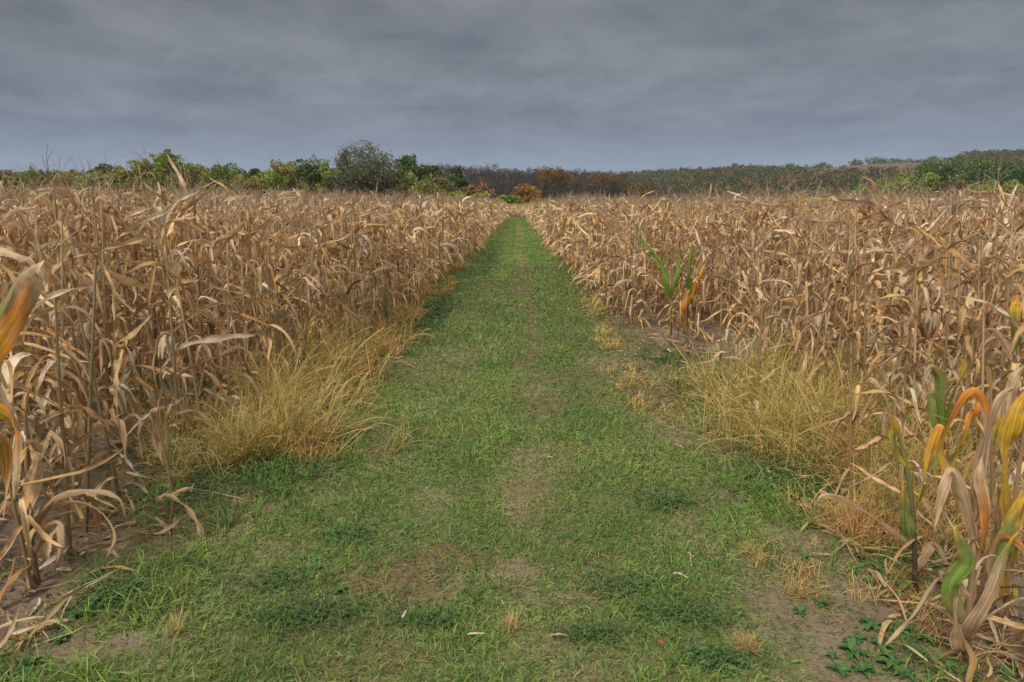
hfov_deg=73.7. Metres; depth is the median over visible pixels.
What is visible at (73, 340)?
corn plant
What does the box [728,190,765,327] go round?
corn plant
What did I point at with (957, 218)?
corn plant
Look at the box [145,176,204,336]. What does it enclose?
corn plant
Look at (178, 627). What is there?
grass tuft
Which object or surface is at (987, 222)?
corn plant
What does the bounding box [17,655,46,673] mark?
broadleaf weed
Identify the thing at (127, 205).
corn plant
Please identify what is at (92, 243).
corn plant
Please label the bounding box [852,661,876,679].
broadleaf weed
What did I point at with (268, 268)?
corn plant
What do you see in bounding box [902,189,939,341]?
corn plant
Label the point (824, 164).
ridge tree
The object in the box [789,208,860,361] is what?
corn plant
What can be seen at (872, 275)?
corn plant
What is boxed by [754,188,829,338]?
corn plant
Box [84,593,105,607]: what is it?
broadleaf weed
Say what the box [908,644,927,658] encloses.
broadleaf weed
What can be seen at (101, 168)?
broadleaf tree
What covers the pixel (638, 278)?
corn plant
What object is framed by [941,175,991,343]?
corn plant
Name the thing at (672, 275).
corn plant
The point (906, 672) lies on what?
broadleaf weed
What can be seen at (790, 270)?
corn plant
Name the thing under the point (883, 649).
broadleaf weed
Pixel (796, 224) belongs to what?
corn plant
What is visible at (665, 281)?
corn plant
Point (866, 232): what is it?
corn plant
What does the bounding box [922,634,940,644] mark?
broadleaf weed
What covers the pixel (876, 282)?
corn plant
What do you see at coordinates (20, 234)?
corn plant
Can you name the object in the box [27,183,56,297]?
corn plant
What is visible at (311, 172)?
broadleaf tree
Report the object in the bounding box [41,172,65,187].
broadleaf tree
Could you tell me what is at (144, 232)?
corn plant
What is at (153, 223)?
corn plant
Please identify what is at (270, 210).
corn plant
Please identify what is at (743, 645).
grass tuft
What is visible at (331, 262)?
corn plant
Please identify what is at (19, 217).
corn plant
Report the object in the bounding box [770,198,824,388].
corn plant
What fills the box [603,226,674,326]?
corn plant
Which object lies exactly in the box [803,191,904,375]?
corn plant
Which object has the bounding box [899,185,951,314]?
corn plant
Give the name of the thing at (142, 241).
corn plant
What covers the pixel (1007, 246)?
corn plant
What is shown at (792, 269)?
corn plant
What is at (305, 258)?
corn plant
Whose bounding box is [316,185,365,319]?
corn plant
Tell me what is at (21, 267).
corn plant
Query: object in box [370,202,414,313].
corn plant
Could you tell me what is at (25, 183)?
broadleaf tree
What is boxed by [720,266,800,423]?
corn plant
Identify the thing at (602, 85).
sky
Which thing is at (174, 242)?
corn plant
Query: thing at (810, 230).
corn plant
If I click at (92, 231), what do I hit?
corn plant
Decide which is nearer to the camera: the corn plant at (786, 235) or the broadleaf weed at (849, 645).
the broadleaf weed at (849, 645)
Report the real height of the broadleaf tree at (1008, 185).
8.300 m
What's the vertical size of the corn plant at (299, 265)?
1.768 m
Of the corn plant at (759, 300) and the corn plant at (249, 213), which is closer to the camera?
the corn plant at (759, 300)
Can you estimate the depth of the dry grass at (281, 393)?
5.41 m
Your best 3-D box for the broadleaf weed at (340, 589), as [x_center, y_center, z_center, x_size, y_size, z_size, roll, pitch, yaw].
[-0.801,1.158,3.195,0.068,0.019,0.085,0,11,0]
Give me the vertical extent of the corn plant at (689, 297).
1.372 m
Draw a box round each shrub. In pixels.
[446,191,468,199]
[474,191,490,200]
[495,194,522,203]
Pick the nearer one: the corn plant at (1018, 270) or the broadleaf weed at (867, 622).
the broadleaf weed at (867, 622)
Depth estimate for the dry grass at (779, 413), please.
4.84 m
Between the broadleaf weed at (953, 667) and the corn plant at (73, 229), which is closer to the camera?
the broadleaf weed at (953, 667)
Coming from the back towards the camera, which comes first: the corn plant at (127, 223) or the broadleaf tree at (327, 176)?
the broadleaf tree at (327, 176)
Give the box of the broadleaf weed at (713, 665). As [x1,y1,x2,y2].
[699,657,718,671]
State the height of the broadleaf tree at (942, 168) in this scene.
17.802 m
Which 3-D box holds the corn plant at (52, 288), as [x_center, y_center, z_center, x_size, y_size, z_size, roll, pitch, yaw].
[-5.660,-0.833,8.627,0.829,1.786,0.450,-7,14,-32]
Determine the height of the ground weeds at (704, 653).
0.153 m
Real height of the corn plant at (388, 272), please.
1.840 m
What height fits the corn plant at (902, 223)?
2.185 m
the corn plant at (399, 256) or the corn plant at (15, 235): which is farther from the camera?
the corn plant at (399, 256)
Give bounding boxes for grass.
[46,244,480,486]
[544,243,1023,679]
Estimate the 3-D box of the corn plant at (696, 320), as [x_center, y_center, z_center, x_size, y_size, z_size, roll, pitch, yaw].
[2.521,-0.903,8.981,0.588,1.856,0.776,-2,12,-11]
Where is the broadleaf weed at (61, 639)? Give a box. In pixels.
[46,632,70,644]
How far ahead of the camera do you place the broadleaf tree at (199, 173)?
148.84 m
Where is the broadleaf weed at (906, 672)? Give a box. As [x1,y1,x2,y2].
[893,664,915,681]
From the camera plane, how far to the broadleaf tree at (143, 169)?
144.70 m
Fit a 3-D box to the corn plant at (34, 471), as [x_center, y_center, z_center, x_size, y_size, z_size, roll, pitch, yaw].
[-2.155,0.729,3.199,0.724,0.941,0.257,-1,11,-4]
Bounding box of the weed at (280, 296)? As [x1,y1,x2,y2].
[275,281,296,359]
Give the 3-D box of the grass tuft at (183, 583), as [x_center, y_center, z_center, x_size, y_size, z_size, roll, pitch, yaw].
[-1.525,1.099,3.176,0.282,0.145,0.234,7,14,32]
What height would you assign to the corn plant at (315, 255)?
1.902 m
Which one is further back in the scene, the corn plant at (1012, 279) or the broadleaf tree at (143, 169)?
the broadleaf tree at (143, 169)
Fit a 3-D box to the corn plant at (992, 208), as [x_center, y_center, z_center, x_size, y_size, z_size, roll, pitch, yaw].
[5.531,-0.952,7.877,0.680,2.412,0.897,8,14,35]
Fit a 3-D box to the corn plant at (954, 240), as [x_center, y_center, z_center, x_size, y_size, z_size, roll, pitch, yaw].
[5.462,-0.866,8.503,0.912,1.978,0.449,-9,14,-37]
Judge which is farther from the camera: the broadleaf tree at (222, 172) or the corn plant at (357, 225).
the broadleaf tree at (222, 172)
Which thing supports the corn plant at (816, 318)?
on the ground at (14, 590)
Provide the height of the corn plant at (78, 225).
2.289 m
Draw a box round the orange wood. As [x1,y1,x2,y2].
[534,166,651,195]
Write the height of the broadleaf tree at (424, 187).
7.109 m
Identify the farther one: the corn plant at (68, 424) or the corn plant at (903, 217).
the corn plant at (903, 217)
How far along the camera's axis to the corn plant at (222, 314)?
7.94 m
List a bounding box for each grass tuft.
[148,605,193,642]
[149,559,211,594]
[207,507,253,533]
[490,607,529,636]
[723,626,767,659]
[735,537,767,562]
[776,569,814,601]
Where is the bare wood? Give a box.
[427,162,673,201]
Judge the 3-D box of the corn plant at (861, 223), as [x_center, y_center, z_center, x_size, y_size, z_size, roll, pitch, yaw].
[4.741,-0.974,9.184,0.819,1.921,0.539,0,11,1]
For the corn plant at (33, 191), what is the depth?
6.41 m
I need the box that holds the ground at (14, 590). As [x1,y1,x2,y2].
[0,162,1023,681]
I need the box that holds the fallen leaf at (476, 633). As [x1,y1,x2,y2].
[467,632,485,634]
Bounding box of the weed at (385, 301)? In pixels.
[375,287,401,325]
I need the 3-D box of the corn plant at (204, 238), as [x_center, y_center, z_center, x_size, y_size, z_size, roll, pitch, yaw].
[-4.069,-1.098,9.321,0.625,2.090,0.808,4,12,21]
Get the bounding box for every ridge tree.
[811,162,831,167]
[848,158,863,165]
[865,157,886,163]
[881,158,900,162]
[893,158,913,162]
[911,159,930,162]
[924,156,939,161]
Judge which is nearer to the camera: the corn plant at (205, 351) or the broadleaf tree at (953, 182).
the corn plant at (205, 351)
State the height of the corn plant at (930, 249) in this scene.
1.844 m
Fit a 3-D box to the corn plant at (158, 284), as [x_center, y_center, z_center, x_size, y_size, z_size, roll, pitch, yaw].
[-2.831,-0.254,5.420,0.592,2.012,0.942,8,14,34]
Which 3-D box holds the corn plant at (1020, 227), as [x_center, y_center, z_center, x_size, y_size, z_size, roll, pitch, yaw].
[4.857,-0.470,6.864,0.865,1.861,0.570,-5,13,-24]
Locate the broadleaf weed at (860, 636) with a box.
[848,632,868,644]
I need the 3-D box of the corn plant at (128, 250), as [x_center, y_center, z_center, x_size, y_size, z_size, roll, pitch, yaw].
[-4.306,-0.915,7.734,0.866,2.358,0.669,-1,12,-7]
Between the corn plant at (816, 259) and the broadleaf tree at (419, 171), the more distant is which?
the broadleaf tree at (419, 171)
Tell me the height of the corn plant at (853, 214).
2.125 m
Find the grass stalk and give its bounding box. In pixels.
[780,423,784,468]
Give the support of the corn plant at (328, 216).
on the ground at (14, 590)
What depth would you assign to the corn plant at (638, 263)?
10.22 m
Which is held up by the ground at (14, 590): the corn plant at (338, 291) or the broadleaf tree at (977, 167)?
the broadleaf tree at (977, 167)
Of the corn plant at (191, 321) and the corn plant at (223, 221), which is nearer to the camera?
the corn plant at (191, 321)
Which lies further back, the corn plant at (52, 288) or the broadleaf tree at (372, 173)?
the broadleaf tree at (372, 173)
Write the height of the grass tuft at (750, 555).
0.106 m
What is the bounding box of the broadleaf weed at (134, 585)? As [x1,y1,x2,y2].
[123,580,146,590]
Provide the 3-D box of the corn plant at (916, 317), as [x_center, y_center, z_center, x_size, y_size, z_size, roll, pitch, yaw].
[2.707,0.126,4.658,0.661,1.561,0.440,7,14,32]
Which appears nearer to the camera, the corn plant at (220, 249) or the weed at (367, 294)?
the corn plant at (220, 249)
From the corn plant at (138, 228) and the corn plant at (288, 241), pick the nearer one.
the corn plant at (138, 228)
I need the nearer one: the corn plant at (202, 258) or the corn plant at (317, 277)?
the corn plant at (317, 277)
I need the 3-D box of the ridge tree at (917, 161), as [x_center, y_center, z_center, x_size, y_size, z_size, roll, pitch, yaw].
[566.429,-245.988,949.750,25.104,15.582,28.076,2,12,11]
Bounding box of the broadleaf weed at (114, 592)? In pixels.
[102,587,125,595]
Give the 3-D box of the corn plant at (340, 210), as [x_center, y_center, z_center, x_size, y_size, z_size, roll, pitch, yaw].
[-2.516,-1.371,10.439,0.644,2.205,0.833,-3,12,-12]
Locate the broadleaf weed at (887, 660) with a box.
[874,656,903,671]
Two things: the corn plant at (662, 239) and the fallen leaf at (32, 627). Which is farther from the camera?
the corn plant at (662, 239)
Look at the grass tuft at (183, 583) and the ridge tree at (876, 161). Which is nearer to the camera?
the grass tuft at (183, 583)
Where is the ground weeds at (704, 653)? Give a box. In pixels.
[0,241,1022,681]
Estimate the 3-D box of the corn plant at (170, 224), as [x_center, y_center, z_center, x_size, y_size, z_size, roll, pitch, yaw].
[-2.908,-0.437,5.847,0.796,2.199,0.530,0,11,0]
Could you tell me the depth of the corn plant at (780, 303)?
6.84 m
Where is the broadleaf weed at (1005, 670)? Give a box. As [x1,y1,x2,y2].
[993,664,1018,680]
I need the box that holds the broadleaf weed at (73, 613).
[65,605,90,621]
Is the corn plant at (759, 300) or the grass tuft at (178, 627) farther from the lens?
the corn plant at (759, 300)
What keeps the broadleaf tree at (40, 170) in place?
on the ground at (14, 590)
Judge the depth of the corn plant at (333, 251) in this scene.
8.24 m
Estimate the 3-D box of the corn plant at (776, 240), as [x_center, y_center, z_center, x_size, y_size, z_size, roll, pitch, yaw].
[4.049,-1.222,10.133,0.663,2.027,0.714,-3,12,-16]
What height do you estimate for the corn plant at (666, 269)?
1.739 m
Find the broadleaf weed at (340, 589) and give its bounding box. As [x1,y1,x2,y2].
[332,585,346,594]
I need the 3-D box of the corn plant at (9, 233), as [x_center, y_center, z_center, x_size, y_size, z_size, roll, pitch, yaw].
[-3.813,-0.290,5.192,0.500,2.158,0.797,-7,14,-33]
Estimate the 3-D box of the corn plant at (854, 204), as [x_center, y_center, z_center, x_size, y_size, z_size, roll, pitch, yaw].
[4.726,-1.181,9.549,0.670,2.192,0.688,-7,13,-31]
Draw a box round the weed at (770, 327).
[750,293,780,357]
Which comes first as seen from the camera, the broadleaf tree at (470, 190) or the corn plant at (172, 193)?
the corn plant at (172, 193)
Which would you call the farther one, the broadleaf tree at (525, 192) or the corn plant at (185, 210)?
the broadleaf tree at (525, 192)
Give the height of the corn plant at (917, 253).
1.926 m
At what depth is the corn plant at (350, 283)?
8.39 m
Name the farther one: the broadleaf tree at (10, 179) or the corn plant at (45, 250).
the broadleaf tree at (10, 179)
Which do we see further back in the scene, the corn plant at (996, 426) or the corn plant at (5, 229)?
the corn plant at (5, 229)
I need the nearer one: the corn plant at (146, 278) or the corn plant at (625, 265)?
the corn plant at (146, 278)
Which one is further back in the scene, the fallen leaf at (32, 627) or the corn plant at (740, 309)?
the corn plant at (740, 309)
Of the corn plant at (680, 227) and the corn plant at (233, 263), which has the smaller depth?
the corn plant at (233, 263)
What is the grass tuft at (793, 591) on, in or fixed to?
on the grass track
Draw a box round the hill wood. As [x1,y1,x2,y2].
[16,148,1023,199]
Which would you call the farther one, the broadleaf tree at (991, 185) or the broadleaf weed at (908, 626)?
the broadleaf tree at (991, 185)
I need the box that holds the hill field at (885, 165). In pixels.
[736,162,950,188]
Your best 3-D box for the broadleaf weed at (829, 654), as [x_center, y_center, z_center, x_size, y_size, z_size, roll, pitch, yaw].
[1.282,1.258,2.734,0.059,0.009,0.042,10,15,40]
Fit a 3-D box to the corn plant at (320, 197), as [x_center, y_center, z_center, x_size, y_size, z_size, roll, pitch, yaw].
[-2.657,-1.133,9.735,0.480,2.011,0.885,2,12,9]
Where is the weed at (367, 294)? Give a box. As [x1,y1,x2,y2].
[363,286,377,305]
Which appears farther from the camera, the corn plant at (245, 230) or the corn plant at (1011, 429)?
the corn plant at (245, 230)
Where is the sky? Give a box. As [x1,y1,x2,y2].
[0,0,1023,175]
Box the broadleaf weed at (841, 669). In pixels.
[825,662,852,677]
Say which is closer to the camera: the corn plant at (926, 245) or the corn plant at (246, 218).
the corn plant at (926, 245)
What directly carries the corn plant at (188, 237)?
on the ground at (14, 590)
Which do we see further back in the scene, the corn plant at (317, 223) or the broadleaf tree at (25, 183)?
the broadleaf tree at (25, 183)
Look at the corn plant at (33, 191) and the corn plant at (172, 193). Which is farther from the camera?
the corn plant at (172, 193)
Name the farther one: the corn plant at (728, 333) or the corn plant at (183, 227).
the corn plant at (183, 227)
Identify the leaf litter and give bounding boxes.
[0,298,1023,681]
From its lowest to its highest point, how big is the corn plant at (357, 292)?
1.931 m
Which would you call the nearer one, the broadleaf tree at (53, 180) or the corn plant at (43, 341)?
the corn plant at (43, 341)
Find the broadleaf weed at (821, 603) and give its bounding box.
[813,597,828,606]
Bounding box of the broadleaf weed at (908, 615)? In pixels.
[902,611,917,621]
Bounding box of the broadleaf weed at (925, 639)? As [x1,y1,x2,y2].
[914,631,933,641]
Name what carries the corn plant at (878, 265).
on the ground at (14, 590)
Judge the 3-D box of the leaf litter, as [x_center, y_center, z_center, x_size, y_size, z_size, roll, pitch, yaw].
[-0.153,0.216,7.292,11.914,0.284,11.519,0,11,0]
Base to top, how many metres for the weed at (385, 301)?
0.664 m
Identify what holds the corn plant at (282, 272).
on the ground at (14, 590)
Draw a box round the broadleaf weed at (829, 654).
[823,651,838,658]
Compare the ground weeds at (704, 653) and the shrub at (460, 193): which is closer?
the ground weeds at (704, 653)
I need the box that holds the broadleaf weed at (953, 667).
[936,656,957,672]
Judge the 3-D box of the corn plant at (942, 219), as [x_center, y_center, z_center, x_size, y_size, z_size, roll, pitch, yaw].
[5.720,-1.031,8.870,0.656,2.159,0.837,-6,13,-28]
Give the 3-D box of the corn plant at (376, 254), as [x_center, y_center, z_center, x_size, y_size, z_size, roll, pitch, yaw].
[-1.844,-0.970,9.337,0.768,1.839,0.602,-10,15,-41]
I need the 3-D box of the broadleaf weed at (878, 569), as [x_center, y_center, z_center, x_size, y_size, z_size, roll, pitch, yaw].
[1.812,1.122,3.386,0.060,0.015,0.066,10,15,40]
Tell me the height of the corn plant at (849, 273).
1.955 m
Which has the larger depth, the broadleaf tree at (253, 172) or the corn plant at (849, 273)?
the broadleaf tree at (253, 172)
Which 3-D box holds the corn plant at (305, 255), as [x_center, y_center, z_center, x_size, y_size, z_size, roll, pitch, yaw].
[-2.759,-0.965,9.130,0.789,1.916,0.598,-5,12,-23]
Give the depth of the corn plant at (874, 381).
4.00 m
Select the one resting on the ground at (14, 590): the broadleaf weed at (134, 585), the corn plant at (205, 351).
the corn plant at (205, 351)
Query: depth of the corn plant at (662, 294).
10.67 m
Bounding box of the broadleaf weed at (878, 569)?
[871,563,883,572]
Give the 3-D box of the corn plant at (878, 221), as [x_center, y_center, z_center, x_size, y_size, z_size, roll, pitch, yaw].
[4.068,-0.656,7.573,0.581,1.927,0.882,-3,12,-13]
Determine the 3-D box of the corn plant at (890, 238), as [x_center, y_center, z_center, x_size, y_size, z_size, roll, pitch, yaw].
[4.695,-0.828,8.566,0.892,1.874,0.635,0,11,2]
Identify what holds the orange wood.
on the ground at (14, 590)
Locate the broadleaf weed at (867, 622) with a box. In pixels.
[857,617,885,632]
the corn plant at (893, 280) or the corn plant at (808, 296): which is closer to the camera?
the corn plant at (808, 296)
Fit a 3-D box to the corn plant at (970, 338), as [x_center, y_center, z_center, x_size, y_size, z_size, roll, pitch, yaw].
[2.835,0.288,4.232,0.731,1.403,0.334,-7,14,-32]
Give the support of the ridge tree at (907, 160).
on the hill field at (885, 165)
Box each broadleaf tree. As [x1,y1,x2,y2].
[0,169,24,175]
[0,171,19,193]
[6,171,39,189]
[22,166,62,184]
[22,174,47,186]
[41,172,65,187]
[52,169,83,191]
[70,170,109,190]
[84,163,114,174]
[103,165,134,195]
[124,159,155,193]
[144,148,197,192]
[176,162,211,193]
[204,162,249,194]
[228,173,262,195]
[248,168,260,178]
[253,175,276,195]
[255,170,273,177]
[261,159,312,193]
[294,154,330,194]
[312,163,347,194]
[331,140,406,197]
[381,169,421,198]
[392,153,432,184]
[406,180,447,198]
[425,165,441,174]
[432,165,469,191]
[432,175,456,196]
[458,183,479,197]
[476,181,494,198]
[510,183,541,204]
[850,185,877,196]
[867,172,921,198]
[898,172,945,198]
[909,157,971,184]
[940,176,966,200]
[941,159,1006,184]
[961,180,1001,198]
[965,161,1023,187]
[999,180,1023,196]
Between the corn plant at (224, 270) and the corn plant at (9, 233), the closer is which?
the corn plant at (9, 233)
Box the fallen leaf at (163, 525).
[149,524,194,526]
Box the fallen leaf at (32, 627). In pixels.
[12,618,82,633]
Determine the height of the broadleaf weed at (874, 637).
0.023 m
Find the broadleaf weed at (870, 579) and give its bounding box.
[861,576,877,583]
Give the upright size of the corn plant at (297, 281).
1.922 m
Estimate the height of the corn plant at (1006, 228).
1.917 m
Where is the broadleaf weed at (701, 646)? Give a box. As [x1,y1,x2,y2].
[695,643,705,653]
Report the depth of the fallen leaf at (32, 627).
2.90 m
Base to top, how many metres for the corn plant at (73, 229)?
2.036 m
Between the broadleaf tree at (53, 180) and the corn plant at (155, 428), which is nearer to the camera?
the corn plant at (155, 428)
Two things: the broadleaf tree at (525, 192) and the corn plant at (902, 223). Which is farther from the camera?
the broadleaf tree at (525, 192)
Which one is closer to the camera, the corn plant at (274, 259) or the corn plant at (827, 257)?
the corn plant at (274, 259)
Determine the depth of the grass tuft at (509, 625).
2.92 m
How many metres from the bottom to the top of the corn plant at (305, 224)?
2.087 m
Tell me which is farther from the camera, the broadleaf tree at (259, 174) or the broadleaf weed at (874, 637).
the broadleaf tree at (259, 174)
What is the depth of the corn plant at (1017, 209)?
7.44 m
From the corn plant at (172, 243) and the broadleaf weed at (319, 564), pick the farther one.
the corn plant at (172, 243)
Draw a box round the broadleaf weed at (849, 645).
[836,637,867,659]
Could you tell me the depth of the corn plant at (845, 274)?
9.65 m
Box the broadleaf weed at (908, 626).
[889,620,915,639]
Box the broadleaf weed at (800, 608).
[792,604,806,613]
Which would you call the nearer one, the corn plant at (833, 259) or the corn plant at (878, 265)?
the corn plant at (833, 259)
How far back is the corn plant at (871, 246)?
6.65 m
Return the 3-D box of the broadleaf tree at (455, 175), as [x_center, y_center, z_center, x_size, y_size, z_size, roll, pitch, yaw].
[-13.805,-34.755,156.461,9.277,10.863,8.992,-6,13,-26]
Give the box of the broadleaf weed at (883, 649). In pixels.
[876,642,896,658]
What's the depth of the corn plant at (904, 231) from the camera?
7.25 m
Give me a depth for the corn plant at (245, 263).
8.31 m
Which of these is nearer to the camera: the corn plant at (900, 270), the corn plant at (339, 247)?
the corn plant at (900, 270)
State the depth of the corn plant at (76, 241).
8.90 m
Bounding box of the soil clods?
[0,347,1023,681]
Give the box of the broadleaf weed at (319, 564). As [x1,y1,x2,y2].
[313,561,326,569]
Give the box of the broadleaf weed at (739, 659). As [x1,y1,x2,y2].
[729,657,750,666]
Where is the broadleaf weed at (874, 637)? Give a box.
[869,635,894,650]
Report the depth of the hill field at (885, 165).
709.70 m
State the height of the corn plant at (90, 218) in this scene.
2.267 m
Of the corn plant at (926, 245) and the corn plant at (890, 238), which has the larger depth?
the corn plant at (890, 238)
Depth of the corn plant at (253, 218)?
9.32 m
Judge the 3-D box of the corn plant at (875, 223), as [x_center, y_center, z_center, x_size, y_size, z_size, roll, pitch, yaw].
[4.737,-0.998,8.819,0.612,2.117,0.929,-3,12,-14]
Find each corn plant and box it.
[0,171,50,438]
[0,172,78,393]
[0,176,94,390]
[0,186,92,473]
[0,207,50,396]
[0,246,121,564]
[0,247,43,517]
[0,409,125,596]
[1,164,101,421]
[1,168,80,339]
[1,190,60,367]
[2,172,51,367]
[2,212,116,540]
[3,191,65,347]
[5,163,85,333]
[7,180,87,425]
[11,208,123,457]
[14,222,120,467]
[18,146,103,409]
[27,156,131,351]
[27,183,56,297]
[28,184,140,443]
[35,209,81,340]
[37,177,143,396]
[41,193,77,324]
[43,168,124,376]
[45,166,122,326]
[47,154,109,346]
[51,174,124,400]
[52,177,129,368]
[55,190,103,325]
[58,178,177,423]
[58,188,151,385]
[60,255,151,511]
[62,182,89,295]
[62,182,100,345]
[63,179,132,294]
[71,173,146,350]
[74,156,154,432]
[76,182,190,416]
[77,186,140,335]
[82,167,171,357]
[90,159,160,349]
[91,196,256,461]
[92,180,213,426]
[96,191,154,341]
[97,151,166,387]
[97,176,135,340]
[111,220,239,443]
[112,185,147,351]
[118,162,216,398]
[118,175,205,366]
[119,173,175,353]
[120,131,208,374]
[122,188,165,335]
[123,173,160,324]
[126,184,199,347]
[127,157,210,408]
[130,171,178,330]
[136,158,222,387]
[143,176,217,366]
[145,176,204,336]
[149,399,242,537]
[150,187,207,371]
[152,153,246,394]
[153,181,204,318]
[161,171,239,382]
[162,192,189,335]
[166,182,205,316]
[168,171,196,340]
[169,167,219,332]
[171,176,237,355]
[176,178,220,326]
[177,191,269,424]
[182,194,253,345]
[184,185,251,351]
[188,189,234,327]
[190,160,256,349]
[192,175,230,334]
[192,178,249,384]
[193,185,233,306]
[196,199,280,365]
[200,183,262,370]
[204,192,239,322]
[204,193,284,406]
[210,219,301,388]
[214,185,262,314]
[218,186,245,313]
[219,170,272,336]
[219,201,257,366]
[220,176,295,359]
[225,196,296,383]
[227,180,273,342]
[234,191,296,307]
[235,182,267,308]
[241,176,284,324]
[246,189,281,362]
[248,193,326,380]
[248,205,319,344]
[250,209,304,379]
[256,179,311,347]
[258,182,295,321]
[259,185,295,324]
[259,200,288,302]
[261,187,295,323]
[264,184,316,330]
[267,189,306,319]
[272,206,340,380]
[273,184,309,319]
[277,210,338,338]
[282,199,334,325]
[284,184,354,345]
[287,190,322,297]
[288,224,362,346]
[291,177,321,311]
[292,201,360,359]
[293,202,336,325]
[293,214,356,342]
[294,215,335,323]
[304,222,335,353]
[305,192,351,305]
[305,200,352,318]
[306,191,359,320]
[306,212,371,348]
[311,184,357,320]
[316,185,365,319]
[323,198,391,339]
[325,193,382,336]
[327,181,366,317]
[330,199,391,336]
[330,203,390,333]
[334,195,369,306]
[335,213,365,345]
[345,194,366,306]
[350,213,406,324]
[352,206,407,316]
[356,197,388,325]
[357,186,397,321]
[358,201,397,326]
[360,204,406,311]
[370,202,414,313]
[373,189,425,311]
[375,202,414,315]
[380,192,421,318]
[389,202,427,311]
[587,220,627,311]
[592,221,625,312]
[594,211,647,315]
[595,223,633,314]
[596,204,647,317]
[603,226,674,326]
[604,221,652,325]
[608,193,655,330]
[621,210,650,324]
[631,195,673,312]
[637,231,683,346]
[642,205,687,312]
[645,193,693,326]
[647,208,679,318]
[648,195,702,329]
[649,201,689,317]
[659,203,700,321]
[659,216,711,333]
[661,192,684,319]
[663,205,712,331]
[671,244,705,355]
[682,207,736,339]
[686,202,716,315]
[686,245,777,399]
[687,192,741,320]
[695,198,721,315]
[699,206,748,323]
[708,188,765,332]
[708,202,736,322]
[711,193,747,323]
[716,210,788,354]
[716,228,789,364]
[717,204,803,365]
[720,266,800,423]
[724,172,789,337]
[726,195,779,335]
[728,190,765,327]
[734,178,792,338]
[739,191,798,324]
[743,162,834,340]
[743,207,792,305]
[747,203,813,368]
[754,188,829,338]
[756,174,831,350]
[756,195,783,311]
[757,179,832,344]
[758,204,843,378]
[759,194,814,317]
[764,201,819,324]
[767,187,806,321]
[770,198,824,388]
[773,202,785,303]
[778,225,851,390]
[784,182,830,327]
[784,190,835,352]
[785,193,858,361]
[786,194,839,310]
[786,197,805,322]
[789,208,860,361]
[791,207,846,398]
[793,316,919,502]
[799,213,883,396]
[800,203,835,304]
[801,211,871,365]
[802,201,832,338]
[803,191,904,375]
[804,184,891,379]
[805,210,832,312]
[807,410,953,594]
[810,210,847,335]
[812,219,906,415]
[813,185,857,345]
[822,196,882,350]
[823,177,874,339]
[825,225,899,404]
[826,180,855,326]
[826,187,903,384]
[829,216,848,319]
[836,170,900,360]
[836,200,943,382]
[836,229,937,423]
[838,194,904,357]
[839,182,915,336]
[840,199,882,334]
[841,195,918,359]
[843,197,933,356]
[846,352,954,549]
[847,181,877,291]
[847,223,949,440]
[852,199,913,336]
[853,201,918,389]
[855,203,969,402]
[862,232,956,439]
[862,369,921,487]
[863,182,956,398]
[866,178,916,345]
[866,247,962,452]
[868,178,916,324]
[868,190,910,363]
[869,165,916,333]
[869,189,961,373]
[870,181,936,373]
[874,199,937,331]
[885,387,1023,665]
[887,202,962,359]
[891,195,926,284]
[893,188,991,363]
[896,208,938,337]
[897,188,990,414]
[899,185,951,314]
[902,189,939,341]
[908,231,1014,430]
[909,277,999,472]
[912,167,1008,364]
[915,252,990,461]
[920,176,975,328]
[922,220,970,357]
[922,356,994,534]
[924,182,1005,362]
[925,187,989,375]
[931,198,974,335]
[932,213,970,337]
[937,219,993,383]
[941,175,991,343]
[942,209,1023,374]
[947,183,1014,350]
[947,195,1023,397]
[950,222,1023,437]
[952,157,1023,347]
[953,196,1022,445]
[957,260,1023,483]
[960,175,1023,329]
[963,192,1014,359]
[965,210,1023,400]
[968,235,1023,459]
[969,196,1023,391]
[970,223,1023,457]
[975,295,1023,470]
[976,367,1023,541]
[985,366,1023,649]
[990,196,1023,333]
[990,206,1022,327]
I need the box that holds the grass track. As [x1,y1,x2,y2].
[0,216,1018,681]
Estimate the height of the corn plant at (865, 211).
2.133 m
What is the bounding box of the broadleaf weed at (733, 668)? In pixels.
[715,662,739,673]
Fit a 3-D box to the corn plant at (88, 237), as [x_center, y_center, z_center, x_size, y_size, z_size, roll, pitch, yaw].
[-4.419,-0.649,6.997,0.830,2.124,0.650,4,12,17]
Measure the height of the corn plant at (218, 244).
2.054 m
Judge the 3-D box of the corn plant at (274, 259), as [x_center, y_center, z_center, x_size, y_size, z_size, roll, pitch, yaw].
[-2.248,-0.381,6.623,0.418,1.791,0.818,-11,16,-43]
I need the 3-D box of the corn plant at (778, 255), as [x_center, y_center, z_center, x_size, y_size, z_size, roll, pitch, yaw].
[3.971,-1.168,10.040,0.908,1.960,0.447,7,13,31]
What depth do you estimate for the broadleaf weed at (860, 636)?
2.85 m
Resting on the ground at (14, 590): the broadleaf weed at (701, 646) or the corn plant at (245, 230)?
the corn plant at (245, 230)
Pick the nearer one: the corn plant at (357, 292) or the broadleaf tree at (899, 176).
the corn plant at (357, 292)
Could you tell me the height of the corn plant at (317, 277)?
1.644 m
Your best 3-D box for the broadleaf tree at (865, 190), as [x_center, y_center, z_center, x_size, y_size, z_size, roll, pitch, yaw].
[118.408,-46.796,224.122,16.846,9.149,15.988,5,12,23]

